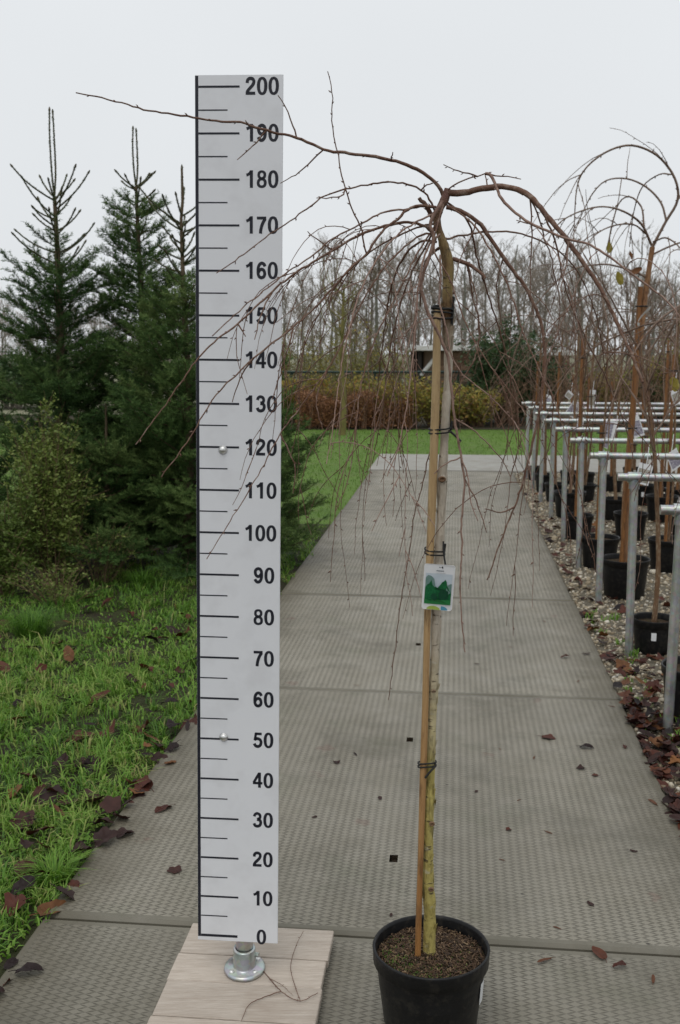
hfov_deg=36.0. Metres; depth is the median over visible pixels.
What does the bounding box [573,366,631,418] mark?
yellow shrub
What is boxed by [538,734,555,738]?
fallen leaf
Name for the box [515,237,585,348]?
bare tree
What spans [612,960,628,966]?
fallen leaf
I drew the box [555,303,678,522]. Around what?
potted tree
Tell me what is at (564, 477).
rail frame
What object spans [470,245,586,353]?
bare tree
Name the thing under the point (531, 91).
sky
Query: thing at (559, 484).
potted tree
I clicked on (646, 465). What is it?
plant label
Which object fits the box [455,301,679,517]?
potted tree
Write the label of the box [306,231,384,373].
bare tree
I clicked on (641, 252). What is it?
bare tree
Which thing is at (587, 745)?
fallen leaf
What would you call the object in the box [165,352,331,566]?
spruce tree
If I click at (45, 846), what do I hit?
fallen leaf
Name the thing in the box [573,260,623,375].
bare tree
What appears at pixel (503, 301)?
bare tree
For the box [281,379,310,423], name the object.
yellow shrub
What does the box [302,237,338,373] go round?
bare tree
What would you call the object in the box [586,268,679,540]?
potted tree
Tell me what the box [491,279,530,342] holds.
bare tree
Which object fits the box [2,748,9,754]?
fallen leaf
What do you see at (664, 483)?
potted tree
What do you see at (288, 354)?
willow sapling
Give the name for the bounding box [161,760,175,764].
fallen leaf
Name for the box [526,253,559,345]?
bare tree
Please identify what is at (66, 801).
fallen leaf
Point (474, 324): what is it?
bare tree
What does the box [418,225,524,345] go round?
bare tree
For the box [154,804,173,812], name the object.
fallen leaf
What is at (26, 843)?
fallen leaf
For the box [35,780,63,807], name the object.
fallen leaf
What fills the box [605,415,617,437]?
plant label
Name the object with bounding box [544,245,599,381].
bare tree
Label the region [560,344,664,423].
bare shrub
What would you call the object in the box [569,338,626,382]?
thicket bush
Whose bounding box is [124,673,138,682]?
fallen leaf
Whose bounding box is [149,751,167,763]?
fallen leaf
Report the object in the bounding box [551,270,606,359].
bare tree
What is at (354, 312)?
bare tree
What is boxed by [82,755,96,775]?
fallen leaf
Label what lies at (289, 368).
willow sapling
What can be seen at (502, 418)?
bare shrub
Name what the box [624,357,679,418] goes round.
evergreen bush
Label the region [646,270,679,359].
bare tree
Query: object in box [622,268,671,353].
bare tree
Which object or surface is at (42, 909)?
fallen leaf
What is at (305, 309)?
bare tree
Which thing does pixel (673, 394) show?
plant label
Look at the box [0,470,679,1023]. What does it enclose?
path
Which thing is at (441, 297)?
bare tree
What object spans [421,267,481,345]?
bare tree
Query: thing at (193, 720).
fallen leaf
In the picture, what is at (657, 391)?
bare shrub
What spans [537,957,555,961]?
fallen leaf
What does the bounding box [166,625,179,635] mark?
fallen leaf
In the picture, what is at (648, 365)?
potted tree
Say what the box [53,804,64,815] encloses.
fallen leaf
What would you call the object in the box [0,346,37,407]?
bush
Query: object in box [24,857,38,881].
fallen leaf
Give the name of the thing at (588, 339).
bare tree
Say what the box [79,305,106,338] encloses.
bare tree
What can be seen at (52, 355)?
bush
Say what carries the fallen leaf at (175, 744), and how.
on the path at (104, 944)
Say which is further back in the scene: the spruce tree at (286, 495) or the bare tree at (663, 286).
the bare tree at (663, 286)
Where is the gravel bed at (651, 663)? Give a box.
[514,474,679,795]
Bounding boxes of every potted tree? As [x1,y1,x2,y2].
[453,323,612,479]
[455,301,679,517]
[491,128,679,599]
[491,307,581,491]
[491,331,666,482]
[506,281,612,484]
[530,237,623,539]
[532,304,589,501]
[535,286,679,721]
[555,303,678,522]
[560,189,679,655]
[563,280,617,501]
[566,250,678,569]
[577,252,669,520]
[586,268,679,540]
[588,280,671,505]
[599,292,657,491]
[601,259,679,572]
[609,274,674,472]
[623,302,663,473]
[632,317,679,491]
[649,279,679,502]
[666,282,679,534]
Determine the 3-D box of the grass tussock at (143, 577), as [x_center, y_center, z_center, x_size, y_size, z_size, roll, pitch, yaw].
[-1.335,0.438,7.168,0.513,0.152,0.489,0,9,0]
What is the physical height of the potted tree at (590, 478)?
1.834 m
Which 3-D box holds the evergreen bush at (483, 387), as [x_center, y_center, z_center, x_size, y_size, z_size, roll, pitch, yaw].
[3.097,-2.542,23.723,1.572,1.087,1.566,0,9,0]
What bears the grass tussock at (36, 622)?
on the verge
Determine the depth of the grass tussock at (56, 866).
3.17 m
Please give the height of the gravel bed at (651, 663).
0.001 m
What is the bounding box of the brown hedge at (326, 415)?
[294,384,416,428]
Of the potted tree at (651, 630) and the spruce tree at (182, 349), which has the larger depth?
the spruce tree at (182, 349)
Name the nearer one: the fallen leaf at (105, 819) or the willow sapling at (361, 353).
the fallen leaf at (105, 819)
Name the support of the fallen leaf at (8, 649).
on the verge
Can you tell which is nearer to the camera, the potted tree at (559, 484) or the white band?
the white band
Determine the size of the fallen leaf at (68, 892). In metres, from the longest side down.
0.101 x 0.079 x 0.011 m
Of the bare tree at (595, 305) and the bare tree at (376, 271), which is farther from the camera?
the bare tree at (595, 305)
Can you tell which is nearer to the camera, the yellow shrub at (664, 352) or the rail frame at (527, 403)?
the rail frame at (527, 403)
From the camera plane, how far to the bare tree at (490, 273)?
44.23 m
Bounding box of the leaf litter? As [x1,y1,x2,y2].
[524,492,679,836]
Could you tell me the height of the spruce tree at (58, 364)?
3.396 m
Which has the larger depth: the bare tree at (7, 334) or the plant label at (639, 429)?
the bare tree at (7, 334)
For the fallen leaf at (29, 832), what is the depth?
3.44 m
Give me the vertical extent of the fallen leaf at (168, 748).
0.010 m
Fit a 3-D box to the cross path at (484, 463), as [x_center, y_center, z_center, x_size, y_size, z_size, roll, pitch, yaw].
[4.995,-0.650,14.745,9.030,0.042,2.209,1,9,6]
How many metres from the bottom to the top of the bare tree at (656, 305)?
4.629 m
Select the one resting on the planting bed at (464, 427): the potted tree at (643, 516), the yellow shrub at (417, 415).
the yellow shrub at (417, 415)
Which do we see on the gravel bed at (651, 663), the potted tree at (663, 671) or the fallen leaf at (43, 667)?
the potted tree at (663, 671)
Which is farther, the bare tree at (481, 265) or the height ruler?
the bare tree at (481, 265)
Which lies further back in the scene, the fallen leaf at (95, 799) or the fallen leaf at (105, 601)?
the fallen leaf at (105, 601)
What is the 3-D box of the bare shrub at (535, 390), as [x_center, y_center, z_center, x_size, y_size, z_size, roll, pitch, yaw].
[4.700,-2.717,23.715,2.156,1.426,1.985,-1,9,-9]
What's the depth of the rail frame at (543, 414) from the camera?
11.01 m
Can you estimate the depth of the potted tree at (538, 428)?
13.01 m
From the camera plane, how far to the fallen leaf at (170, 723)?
4.37 m
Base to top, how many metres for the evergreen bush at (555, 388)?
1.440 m
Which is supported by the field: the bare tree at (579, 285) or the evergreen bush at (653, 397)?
the bare tree at (579, 285)
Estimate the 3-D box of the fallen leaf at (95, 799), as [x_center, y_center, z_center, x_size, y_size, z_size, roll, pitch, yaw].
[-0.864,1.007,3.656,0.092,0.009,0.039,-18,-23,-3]
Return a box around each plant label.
[422,541,454,610]
[542,389,551,406]
[565,382,573,399]
[566,394,578,417]
[589,385,595,406]
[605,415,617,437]
[628,414,644,437]
[637,448,652,485]
[668,434,679,471]
[670,372,679,404]
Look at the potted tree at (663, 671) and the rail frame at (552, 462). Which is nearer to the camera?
the potted tree at (663, 671)
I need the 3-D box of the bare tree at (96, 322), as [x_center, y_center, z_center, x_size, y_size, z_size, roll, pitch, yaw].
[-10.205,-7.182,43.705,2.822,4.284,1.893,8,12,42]
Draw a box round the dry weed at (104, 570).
[54,518,139,584]
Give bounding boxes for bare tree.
[0,290,14,356]
[0,300,20,354]
[0,307,18,356]
[0,312,39,357]
[11,310,35,360]
[15,301,50,348]
[72,304,94,344]
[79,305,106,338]
[81,292,106,389]
[282,269,316,356]
[282,287,302,363]
[284,268,352,389]
[286,268,315,376]
[287,267,329,384]
[289,264,349,375]
[289,282,325,369]
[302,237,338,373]
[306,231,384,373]
[310,235,433,378]
[319,266,409,366]
[321,291,390,363]
[333,282,367,359]
[336,282,400,377]
[342,267,370,343]
[356,235,429,363]
[369,228,427,365]
[373,227,438,375]
[373,269,413,375]
[388,257,492,345]
[390,239,441,345]
[396,267,442,345]
[397,274,441,364]
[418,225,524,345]
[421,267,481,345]
[428,267,460,336]
[432,282,468,345]
[453,234,500,345]
[454,233,516,342]
[466,287,492,342]
[469,253,530,343]
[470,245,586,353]
[474,234,550,335]
[486,245,563,355]
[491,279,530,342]
[507,247,553,343]
[513,280,572,354]
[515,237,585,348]
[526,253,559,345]
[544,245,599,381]
[550,228,628,356]
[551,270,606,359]
[554,279,573,350]
[554,284,580,362]
[561,268,618,375]
[567,288,625,378]
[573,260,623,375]
[576,277,620,365]
[596,221,664,381]
[609,250,652,370]
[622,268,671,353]
[624,269,679,368]
[627,264,679,355]
[629,279,661,354]
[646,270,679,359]
[652,293,674,355]
[654,262,678,347]
[665,259,679,342]
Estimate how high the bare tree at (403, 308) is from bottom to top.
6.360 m
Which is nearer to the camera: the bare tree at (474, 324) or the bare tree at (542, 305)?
the bare tree at (542, 305)
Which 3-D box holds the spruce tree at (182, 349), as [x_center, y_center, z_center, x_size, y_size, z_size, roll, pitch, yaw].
[-1.046,-1.018,7.605,2.002,2.915,2.147,0,9,0]
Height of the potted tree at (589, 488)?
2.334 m
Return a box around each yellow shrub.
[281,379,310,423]
[282,372,318,425]
[288,368,365,422]
[307,368,369,420]
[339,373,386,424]
[350,370,430,417]
[372,372,442,427]
[416,375,473,426]
[424,380,486,426]
[451,382,505,426]
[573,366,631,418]
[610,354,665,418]
[646,323,679,372]
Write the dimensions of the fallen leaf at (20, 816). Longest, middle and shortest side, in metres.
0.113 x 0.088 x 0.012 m
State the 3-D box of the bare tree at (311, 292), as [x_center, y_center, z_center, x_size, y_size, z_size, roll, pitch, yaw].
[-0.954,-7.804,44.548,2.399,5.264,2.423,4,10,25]
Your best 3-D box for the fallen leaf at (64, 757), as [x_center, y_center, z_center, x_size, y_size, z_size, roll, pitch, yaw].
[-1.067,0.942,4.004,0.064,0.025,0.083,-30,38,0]
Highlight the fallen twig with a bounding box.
[241,932,316,1020]
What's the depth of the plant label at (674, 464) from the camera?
7.23 m
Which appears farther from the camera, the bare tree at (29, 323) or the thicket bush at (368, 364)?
the bare tree at (29, 323)
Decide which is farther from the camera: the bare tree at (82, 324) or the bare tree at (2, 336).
the bare tree at (82, 324)
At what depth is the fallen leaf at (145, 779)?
3.79 m
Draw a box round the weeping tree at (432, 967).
[76,71,679,1023]
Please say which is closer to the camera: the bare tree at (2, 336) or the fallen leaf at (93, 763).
the fallen leaf at (93, 763)
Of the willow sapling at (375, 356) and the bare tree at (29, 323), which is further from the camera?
the bare tree at (29, 323)
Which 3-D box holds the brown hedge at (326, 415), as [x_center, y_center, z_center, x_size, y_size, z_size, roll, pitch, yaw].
[0.313,-2.240,22.156,2.623,0.946,0.972,0,9,0]
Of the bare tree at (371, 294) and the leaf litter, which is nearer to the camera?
the leaf litter
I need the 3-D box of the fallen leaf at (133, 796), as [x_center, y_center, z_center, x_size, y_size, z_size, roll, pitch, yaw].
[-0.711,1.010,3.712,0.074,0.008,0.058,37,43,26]
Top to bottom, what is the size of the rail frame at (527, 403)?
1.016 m
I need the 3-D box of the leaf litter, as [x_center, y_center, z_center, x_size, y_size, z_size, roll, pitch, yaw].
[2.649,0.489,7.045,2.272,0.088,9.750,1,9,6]
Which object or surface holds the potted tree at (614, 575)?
on the gravel bed at (651, 663)
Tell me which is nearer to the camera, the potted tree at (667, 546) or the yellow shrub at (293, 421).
the potted tree at (667, 546)
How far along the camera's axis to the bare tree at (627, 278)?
50.32 m
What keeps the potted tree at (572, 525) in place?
on the gravel bed at (651, 663)
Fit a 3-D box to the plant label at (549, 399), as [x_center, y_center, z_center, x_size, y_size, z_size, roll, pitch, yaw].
[2.647,-1.487,13.445,0.170,0.273,0.037,2,9,12]
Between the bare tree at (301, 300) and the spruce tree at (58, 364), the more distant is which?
the bare tree at (301, 300)
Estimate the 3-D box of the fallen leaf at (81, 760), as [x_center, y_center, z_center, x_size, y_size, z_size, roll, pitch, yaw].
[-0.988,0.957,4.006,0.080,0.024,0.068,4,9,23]
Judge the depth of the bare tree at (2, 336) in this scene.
44.37 m
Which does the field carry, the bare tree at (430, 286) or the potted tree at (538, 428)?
the bare tree at (430, 286)
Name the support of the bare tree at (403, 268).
on the field
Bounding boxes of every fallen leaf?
[0,646,12,653]
[0,661,10,672]
[1,957,18,969]
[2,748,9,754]
[2,892,31,916]
[8,784,22,798]
[8,962,43,973]
[9,810,34,831]
[10,875,40,894]
[12,699,22,706]
[13,860,36,877]
[18,772,48,787]
[20,838,33,847]
[23,826,53,836]
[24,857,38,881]
[26,813,36,822]
[28,899,66,915]
[32,870,55,874]
[33,785,44,796]
[35,663,46,672]
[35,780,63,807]
[37,840,51,848]
[46,787,71,796]
[50,883,74,899]
[52,752,67,767]
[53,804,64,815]
[57,797,78,804]
[60,730,94,743]
[63,645,73,661]
[68,756,85,766]
[68,879,81,886]
[71,840,98,851]
[81,796,104,804]
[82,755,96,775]
[84,788,103,799]
[86,817,113,824]
[87,826,117,846]
[88,690,109,703]
[92,756,104,778]
[98,596,113,609]
[99,719,114,736]
[99,795,120,812]
[107,812,129,818]
[115,827,133,837]
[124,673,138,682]
[125,778,141,786]
[129,788,142,793]
[130,789,144,798]
[132,720,151,734]
[134,775,153,791]
[140,663,153,671]
[144,636,159,644]
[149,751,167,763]
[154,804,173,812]
[158,697,177,703]
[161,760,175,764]
[164,745,182,750]
[165,739,180,751]
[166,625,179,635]
[166,719,180,727]
[167,865,181,874]
[175,666,184,672]
[176,626,189,635]
[180,718,196,729]
[185,718,189,730]
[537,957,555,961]
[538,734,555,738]
[577,743,593,747]
[592,946,607,961]
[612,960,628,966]
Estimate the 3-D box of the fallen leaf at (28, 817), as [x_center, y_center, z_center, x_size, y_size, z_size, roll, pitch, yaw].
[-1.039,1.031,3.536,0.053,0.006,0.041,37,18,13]
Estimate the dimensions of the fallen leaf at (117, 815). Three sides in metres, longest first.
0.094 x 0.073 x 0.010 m
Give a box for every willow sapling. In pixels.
[282,325,322,382]
[282,332,299,375]
[283,328,331,391]
[292,347,349,391]
[299,325,347,383]
[314,320,366,382]
[316,300,389,384]
[347,314,407,385]
[354,318,419,397]
[371,352,411,391]
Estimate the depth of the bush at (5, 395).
29.58 m
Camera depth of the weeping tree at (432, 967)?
2.24 m
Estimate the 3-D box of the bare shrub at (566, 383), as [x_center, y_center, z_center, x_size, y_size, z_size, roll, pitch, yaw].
[4.953,-2.735,22.742,1.847,1.751,1.917,0,9,0]
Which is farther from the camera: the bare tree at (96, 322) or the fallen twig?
the bare tree at (96, 322)
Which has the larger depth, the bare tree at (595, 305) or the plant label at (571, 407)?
the bare tree at (595, 305)
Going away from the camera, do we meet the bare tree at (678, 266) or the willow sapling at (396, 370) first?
the willow sapling at (396, 370)
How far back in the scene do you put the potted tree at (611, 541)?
7.65 m
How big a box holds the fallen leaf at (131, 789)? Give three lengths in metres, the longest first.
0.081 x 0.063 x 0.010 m
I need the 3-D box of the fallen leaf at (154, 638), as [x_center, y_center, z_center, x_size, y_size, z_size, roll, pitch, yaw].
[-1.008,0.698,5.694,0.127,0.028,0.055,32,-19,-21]
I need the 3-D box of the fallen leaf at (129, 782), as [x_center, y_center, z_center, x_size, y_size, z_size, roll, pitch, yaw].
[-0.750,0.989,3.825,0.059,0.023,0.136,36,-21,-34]
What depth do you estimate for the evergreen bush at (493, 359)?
23.64 m
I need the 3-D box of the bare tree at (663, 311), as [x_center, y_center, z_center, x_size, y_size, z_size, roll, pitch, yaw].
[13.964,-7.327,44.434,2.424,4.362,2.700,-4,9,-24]
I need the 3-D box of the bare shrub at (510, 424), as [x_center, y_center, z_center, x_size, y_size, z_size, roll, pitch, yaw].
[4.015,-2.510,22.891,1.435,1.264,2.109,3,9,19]
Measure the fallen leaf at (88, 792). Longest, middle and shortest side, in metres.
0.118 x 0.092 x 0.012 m
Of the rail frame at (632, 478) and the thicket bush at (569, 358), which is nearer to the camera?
the rail frame at (632, 478)
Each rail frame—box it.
[522,401,679,477]
[528,405,679,488]
[535,410,679,502]
[544,417,679,517]
[555,425,679,540]
[570,436,679,567]
[589,450,679,603]
[617,470,679,656]
[659,503,679,732]
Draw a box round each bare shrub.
[458,377,539,427]
[487,370,556,425]
[511,363,598,423]
[530,362,615,426]
[553,335,628,425]
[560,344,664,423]
[595,362,678,418]
[610,352,679,424]
[648,349,679,418]
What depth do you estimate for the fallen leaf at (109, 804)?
3.61 m
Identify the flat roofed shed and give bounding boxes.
[405,346,478,397]
[536,351,574,379]
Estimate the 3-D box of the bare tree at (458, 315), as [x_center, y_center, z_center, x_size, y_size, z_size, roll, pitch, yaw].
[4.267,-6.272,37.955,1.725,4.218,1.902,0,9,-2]
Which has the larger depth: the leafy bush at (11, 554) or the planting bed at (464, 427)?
the planting bed at (464, 427)
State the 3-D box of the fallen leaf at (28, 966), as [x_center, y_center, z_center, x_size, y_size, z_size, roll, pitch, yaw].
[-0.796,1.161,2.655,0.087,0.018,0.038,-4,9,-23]
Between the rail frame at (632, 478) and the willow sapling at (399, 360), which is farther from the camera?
the willow sapling at (399, 360)
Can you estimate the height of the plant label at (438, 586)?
0.154 m
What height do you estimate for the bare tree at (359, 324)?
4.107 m
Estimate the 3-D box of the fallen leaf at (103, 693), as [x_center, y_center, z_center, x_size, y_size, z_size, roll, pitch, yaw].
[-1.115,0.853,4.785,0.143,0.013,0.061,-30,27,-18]
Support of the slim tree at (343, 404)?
on the lawn at (357, 481)
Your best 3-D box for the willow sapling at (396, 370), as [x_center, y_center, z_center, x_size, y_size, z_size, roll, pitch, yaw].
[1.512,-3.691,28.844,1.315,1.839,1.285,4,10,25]
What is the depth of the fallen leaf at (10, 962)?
2.70 m
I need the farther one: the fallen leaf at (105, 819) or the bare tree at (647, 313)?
the bare tree at (647, 313)
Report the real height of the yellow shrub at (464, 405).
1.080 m
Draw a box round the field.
[0,355,657,413]
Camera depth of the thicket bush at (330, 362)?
37.55 m
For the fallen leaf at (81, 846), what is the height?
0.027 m
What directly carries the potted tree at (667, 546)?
on the gravel bed at (651, 663)
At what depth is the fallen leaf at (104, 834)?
3.37 m
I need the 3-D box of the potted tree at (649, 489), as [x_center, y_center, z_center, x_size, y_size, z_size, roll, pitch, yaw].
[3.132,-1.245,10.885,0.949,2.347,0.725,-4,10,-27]
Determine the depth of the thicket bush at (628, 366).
38.31 m
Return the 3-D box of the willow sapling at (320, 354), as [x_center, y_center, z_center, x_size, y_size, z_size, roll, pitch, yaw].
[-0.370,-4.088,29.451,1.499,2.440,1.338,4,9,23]
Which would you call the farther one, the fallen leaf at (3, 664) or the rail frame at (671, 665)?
the fallen leaf at (3, 664)
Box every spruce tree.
[0,107,153,556]
[0,367,20,522]
[5,403,196,569]
[44,126,196,548]
[52,164,331,587]
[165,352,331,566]
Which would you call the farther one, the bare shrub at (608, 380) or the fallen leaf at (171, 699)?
the bare shrub at (608, 380)
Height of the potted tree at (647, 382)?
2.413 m
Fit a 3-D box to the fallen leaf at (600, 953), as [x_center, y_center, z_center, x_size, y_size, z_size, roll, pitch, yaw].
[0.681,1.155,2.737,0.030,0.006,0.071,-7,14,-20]
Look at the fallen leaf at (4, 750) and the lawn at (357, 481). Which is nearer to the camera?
the fallen leaf at (4, 750)
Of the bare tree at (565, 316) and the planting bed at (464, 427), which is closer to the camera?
the planting bed at (464, 427)
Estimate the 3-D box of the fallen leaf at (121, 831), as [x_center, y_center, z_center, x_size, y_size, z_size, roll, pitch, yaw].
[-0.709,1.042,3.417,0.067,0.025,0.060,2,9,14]
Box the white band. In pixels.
[638,306,650,325]
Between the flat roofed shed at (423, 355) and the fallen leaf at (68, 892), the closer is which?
the fallen leaf at (68, 892)
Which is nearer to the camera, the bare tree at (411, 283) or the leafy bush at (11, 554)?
the leafy bush at (11, 554)
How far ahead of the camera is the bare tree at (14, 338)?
50.50 m
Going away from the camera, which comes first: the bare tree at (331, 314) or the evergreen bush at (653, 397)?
the evergreen bush at (653, 397)
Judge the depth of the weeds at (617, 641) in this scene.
5.51 m
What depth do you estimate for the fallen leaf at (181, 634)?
5.87 m
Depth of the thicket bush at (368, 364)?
35.83 m
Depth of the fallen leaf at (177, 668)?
5.19 m
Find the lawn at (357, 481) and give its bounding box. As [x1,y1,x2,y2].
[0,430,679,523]
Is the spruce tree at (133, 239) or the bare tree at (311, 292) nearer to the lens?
the spruce tree at (133, 239)
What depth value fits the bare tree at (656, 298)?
46.43 m
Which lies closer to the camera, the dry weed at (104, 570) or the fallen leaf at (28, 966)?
the fallen leaf at (28, 966)
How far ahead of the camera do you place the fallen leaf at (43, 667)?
5.18 m
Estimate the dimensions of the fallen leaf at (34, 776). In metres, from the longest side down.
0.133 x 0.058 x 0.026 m
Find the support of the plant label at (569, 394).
attached to the potted tree at (568, 476)
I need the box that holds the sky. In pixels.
[0,0,679,354]
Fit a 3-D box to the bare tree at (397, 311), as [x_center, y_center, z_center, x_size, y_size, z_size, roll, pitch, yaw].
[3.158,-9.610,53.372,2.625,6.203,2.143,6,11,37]
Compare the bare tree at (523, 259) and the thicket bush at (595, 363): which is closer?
the thicket bush at (595, 363)
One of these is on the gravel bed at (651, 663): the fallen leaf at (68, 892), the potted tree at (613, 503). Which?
the potted tree at (613, 503)
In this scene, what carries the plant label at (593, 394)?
hanging from the potted tree at (590, 478)
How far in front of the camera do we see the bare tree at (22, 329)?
45.58 m
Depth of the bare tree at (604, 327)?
36.67 m
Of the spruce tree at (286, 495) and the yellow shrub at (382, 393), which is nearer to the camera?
the spruce tree at (286, 495)
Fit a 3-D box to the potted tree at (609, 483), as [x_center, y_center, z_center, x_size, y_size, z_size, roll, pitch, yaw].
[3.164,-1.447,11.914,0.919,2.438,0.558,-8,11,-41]
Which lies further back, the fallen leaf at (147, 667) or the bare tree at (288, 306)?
the bare tree at (288, 306)
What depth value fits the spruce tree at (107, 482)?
7.50 m
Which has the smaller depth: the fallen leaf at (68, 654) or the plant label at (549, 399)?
the fallen leaf at (68, 654)
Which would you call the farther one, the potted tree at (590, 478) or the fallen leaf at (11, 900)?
the potted tree at (590, 478)
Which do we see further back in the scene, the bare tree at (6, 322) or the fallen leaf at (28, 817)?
the bare tree at (6, 322)
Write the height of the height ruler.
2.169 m
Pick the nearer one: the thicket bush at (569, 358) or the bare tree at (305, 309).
the thicket bush at (569, 358)
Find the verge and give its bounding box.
[0,524,330,977]
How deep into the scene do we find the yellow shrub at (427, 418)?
22.40 m
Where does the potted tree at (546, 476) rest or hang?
on the gravel bed at (651, 663)
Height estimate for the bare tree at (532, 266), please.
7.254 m
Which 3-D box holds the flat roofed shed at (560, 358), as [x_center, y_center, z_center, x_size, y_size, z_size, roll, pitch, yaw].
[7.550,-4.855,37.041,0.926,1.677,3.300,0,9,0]
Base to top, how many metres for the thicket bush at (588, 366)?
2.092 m
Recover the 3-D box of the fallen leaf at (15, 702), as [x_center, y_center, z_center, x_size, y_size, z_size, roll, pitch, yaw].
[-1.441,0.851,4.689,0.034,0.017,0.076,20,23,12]
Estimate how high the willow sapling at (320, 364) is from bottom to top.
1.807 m
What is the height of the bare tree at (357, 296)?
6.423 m
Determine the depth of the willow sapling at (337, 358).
28.38 m
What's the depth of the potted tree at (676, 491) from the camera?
10.46 m
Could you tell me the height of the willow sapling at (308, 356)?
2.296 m
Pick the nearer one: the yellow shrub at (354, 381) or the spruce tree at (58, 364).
the spruce tree at (58, 364)
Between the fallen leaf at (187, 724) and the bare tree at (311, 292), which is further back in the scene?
the bare tree at (311, 292)
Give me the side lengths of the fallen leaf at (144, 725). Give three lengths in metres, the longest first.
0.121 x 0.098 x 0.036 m
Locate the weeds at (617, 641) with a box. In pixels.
[585,609,679,749]
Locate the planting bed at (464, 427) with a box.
[0,415,679,429]
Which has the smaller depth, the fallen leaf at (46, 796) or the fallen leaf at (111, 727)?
the fallen leaf at (46, 796)
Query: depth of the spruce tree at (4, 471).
8.58 m
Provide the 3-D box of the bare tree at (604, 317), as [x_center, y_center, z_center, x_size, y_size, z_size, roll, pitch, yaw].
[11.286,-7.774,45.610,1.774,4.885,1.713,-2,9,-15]
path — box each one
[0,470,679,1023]
[369,454,676,473]
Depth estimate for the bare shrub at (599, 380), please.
22.90 m
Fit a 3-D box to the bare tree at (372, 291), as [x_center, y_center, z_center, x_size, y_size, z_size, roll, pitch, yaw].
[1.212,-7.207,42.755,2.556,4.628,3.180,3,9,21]
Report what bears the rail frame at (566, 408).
on the gravel bed at (651, 663)
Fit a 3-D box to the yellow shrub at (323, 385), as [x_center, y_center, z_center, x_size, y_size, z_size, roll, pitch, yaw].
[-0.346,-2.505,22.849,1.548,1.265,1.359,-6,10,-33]
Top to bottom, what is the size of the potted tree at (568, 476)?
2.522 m
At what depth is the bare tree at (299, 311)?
53.38 m
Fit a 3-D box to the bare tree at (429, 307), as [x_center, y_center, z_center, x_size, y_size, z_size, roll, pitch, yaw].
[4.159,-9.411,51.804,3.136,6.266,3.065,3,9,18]
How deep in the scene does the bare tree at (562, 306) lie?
38.97 m
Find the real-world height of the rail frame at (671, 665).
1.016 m
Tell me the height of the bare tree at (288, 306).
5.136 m
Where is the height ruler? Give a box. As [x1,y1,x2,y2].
[147,74,333,1023]
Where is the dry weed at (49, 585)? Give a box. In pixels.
[0,558,112,606]
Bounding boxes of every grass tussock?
[0,601,83,638]
[8,843,99,889]
[119,564,172,585]
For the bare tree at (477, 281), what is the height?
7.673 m
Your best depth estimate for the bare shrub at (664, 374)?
23.35 m
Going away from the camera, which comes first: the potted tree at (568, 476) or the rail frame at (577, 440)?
the rail frame at (577, 440)
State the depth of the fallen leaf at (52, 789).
3.73 m
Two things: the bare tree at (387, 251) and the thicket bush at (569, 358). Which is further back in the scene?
the bare tree at (387, 251)
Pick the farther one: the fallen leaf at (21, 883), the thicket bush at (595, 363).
the thicket bush at (595, 363)
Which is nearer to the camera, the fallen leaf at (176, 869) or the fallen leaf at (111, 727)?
the fallen leaf at (176, 869)
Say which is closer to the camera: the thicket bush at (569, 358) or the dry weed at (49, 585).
the dry weed at (49, 585)
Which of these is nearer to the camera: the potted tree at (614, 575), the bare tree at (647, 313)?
the potted tree at (614, 575)
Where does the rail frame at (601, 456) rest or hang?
on the gravel bed at (651, 663)
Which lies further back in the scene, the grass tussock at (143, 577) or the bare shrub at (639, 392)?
the bare shrub at (639, 392)
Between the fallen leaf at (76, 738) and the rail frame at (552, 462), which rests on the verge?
the fallen leaf at (76, 738)
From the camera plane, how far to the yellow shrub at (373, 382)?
22.67 m
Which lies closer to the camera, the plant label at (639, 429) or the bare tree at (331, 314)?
the plant label at (639, 429)
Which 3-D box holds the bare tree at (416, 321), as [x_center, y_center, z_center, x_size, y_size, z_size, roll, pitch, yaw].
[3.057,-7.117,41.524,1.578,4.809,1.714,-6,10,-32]
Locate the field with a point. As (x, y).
(7, 410)
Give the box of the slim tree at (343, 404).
[317,239,366,434]
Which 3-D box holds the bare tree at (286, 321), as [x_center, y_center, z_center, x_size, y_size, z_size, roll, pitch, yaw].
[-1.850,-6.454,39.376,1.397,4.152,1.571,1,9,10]
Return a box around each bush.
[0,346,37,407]
[0,362,32,409]
[0,390,110,587]
[0,477,46,595]
[28,343,76,380]
[292,345,362,387]
[324,338,411,389]
[452,376,505,422]
[453,314,568,422]
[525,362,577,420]
[528,338,599,382]
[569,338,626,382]
[569,350,605,386]
[610,350,666,394]
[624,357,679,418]
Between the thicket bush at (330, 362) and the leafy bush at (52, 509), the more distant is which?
the thicket bush at (330, 362)
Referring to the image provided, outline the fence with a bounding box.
[128,371,472,415]
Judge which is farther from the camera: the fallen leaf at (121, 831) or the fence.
the fence
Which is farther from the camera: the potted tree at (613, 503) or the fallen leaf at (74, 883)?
the potted tree at (613, 503)

